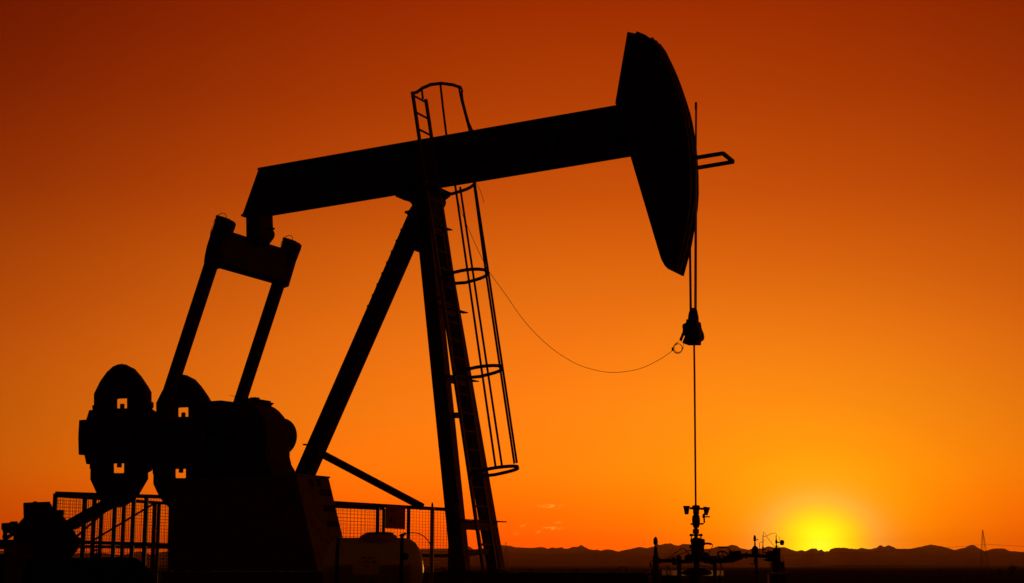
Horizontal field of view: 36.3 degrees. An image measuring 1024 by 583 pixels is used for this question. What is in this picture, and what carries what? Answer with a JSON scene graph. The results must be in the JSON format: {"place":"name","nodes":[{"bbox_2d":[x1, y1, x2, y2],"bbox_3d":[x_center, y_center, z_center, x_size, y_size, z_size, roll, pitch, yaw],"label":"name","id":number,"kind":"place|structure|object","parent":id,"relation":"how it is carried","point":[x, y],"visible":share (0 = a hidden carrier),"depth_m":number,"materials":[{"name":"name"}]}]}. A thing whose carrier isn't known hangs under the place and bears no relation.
{"place":"outdoors","nodes":[
{"label":"outdoors","id":0,"kind":"place"},
{"bbox_2d":[0,543,1023,566],"bbox_3d":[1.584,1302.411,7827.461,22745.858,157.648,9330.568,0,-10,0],"label":"mountains","id":1,"kind":"structure","parent":0,"point":[969,555],"depth_m":9077.27,"materials":[{"name":"black"}]},
{"bbox_2d":[0,0,1023,554],"label":"sky","id":2,"kind":"structure","parent":0,"point":[859,360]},
{"bbox_2d":[149,568,1023,582],"bbox_3d":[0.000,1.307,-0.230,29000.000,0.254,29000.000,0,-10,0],"label":"ground","id":3,"kind":"structure","parent":0,"point":[883,579],"depth_m":243.17,"materials":[{"name":"soil"}]},
{"bbox_2d":[0,501,52,582],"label":"engine","id":4,"kind":"object","parent":3,"relation":"on","point":[13,556],"visible":0.84,"depth_m":26.14,"materials":[{"name":"paint"}]},
{"bbox_2d":[13,501,153,558],"bbox_3d":[-7.378,4.700,26.634,2.358,2.457,0.517,0,-10,0],"label":"belt guard","id":5,"kind":"object","parent":3,"relation":"on","point":[43,534],"visible":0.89,"depth_m":26.49,"materials":[{"name":"paint"}]},
{"bbox_2d":[91,549,101,556],"bbox_3d":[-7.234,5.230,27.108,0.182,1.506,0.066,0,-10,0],"label":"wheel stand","id":6,"kind":"object","parent":3,"relation":"on","point":[96,554],"visible":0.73,"depth_m":27.20,"materials":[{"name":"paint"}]},
{"bbox_2d":[52,491,168,582],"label":"wire fence","id":7,"kind":"object","parent":3,"relation":"on","point":[132,543],"visible":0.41,"depth_m":28.50,"materials":[{"name":"metal"}]},
{"bbox_2d":[322,532,423,582],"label":"chemical tank","id":8,"kind":"object","parent":3,"relation":"on","point":[379,557],"visible":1,"depth_m":22.85,"materials":[{"name":"translucent pale plastic"},{"name":"dark liquid"},{"name":"dark painted steel"}]},
{"bbox_2d":[406,532,431,582],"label":"vent hose","id":9,"kind":"object","parent":8,"relation":"attached to","point":[431,552],"visible":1,"depth_m":23.33,"materials":[{"name":"black metal"}]},
{"bbox_2d":[334,501,450,569],"bbox_3d":[-2.661,5.330,30.335,0.097,2.430,5.112,-6,-12,33],"label":"wire fence","id":10,"kind":"object","parent":3,"relation":"on","point":[409,517],"visible":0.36,"depth_m":31.33,"materials":[{"name":"metal"}]},
{"bbox_2d":[385,505,404,528],"bbox_3d":[-2.295,4.462,30.902,0.121,0.461,0.535,-10,-14,44],"label":"notice board","id":11,"kind":"object","parent":10,"relation":"attached to","point":[394,517],"visible":1,"depth_m":30.85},
{"bbox_2d":[429,502,433,582],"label":"marker post","id":12,"kind":"object","parent":3,"relation":"on","point":[432,526],"visible":0.98,"depth_m":23.87,"materials":[{"name":"black metal"}]},
{"bbox_2d":[666,505,722,582],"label":"wellhead","id":13,"kind":"object","parent":3,"relation":"on","point":[696,573],"visible":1,"depth_m":22.77,"materials":[{"name":"paint"}]},
{"bbox_2d":[717,532,776,582],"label":"valve manifold","id":14,"kind":"object","parent":13,"relation":"attached to","point":[733,556],"visible":1,"depth_m":22.79,"materials":[{"name":"paint"}]},
{"bbox_2d":[764,537,787,582],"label":"pressure transmitter","id":15,"kind":"object","parent":14,"relation":"attached to","point":[774,559],"visible":1,"depth_m":22.74,"materials":[{"name":"paint"}]},
{"bbox_2d":[980,530,989,567],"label":"lattice tower","id":16,"kind":"structure","parent":3,"relation":"on","point":[982,549],"depth_m":1481.19,"materials":[{"name":"metal"}]},
{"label":"concrete foundation","id":17,"kind":"object","parent":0,"visible":0},
{"bbox_2d":[78,31,734,582],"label":"pumpjack","id":18,"kind":"object","parent":17,"relation":"on","point":[244,501],"visible":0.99,"depth_m":25.67,"materials":[{"name":"paint"}]},
{"bbox_2d":[459,205,683,372],"bbox_3d":[0.878,-0.182,24.046,3.545,2.933,0.255,-3,-10,14],"label":"instrument cable","id":19,"kind":"object","parent":18,"relation":"attached to","point":[675,344],"visible":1,"depth_m":23.71,"materials":[{"name":"black metal"}]},
{"bbox_2d":[679,308,703,344],"bbox_3d":[2.696,0.522,23.400,0.372,0.554,0.296,-3,-10,17],"label":"carrier bar","id":20,"kind":"object","parent":18,"relation":"hanging from","point":[692,332],"visible":1,"depth_m":23.29,"materials":[{"name":"metal"}]},
{"bbox_2d":[693,102,696,504],"bbox_3d":[2.757,0.303,23.410,0.171,6.491,0.036,-4,-11,24],"label":"polished rod","id":21,"kind":"object","parent":20,"relation":"hanging from","point":[695,304],"visible":0.98,"depth_m":23.46,"materials":[{"name":"metal"}]},
{"bbox_2d":[649,537,681,582],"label":"flow riser","id":22,"kind":"object","parent":17,"relation":"on","point":[656,571],"visible":1,"depth_m":22.77,"materials":[{"name":"paint"}]},
{"bbox_2d":[662,566,723,582],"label":"pale pipeline","id":23,"kind":"object","parent":17,"relation":"on","point":[668,573],"visible":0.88,"depth_m":23.33,"materials":[{"name":"paint"}]}
]}

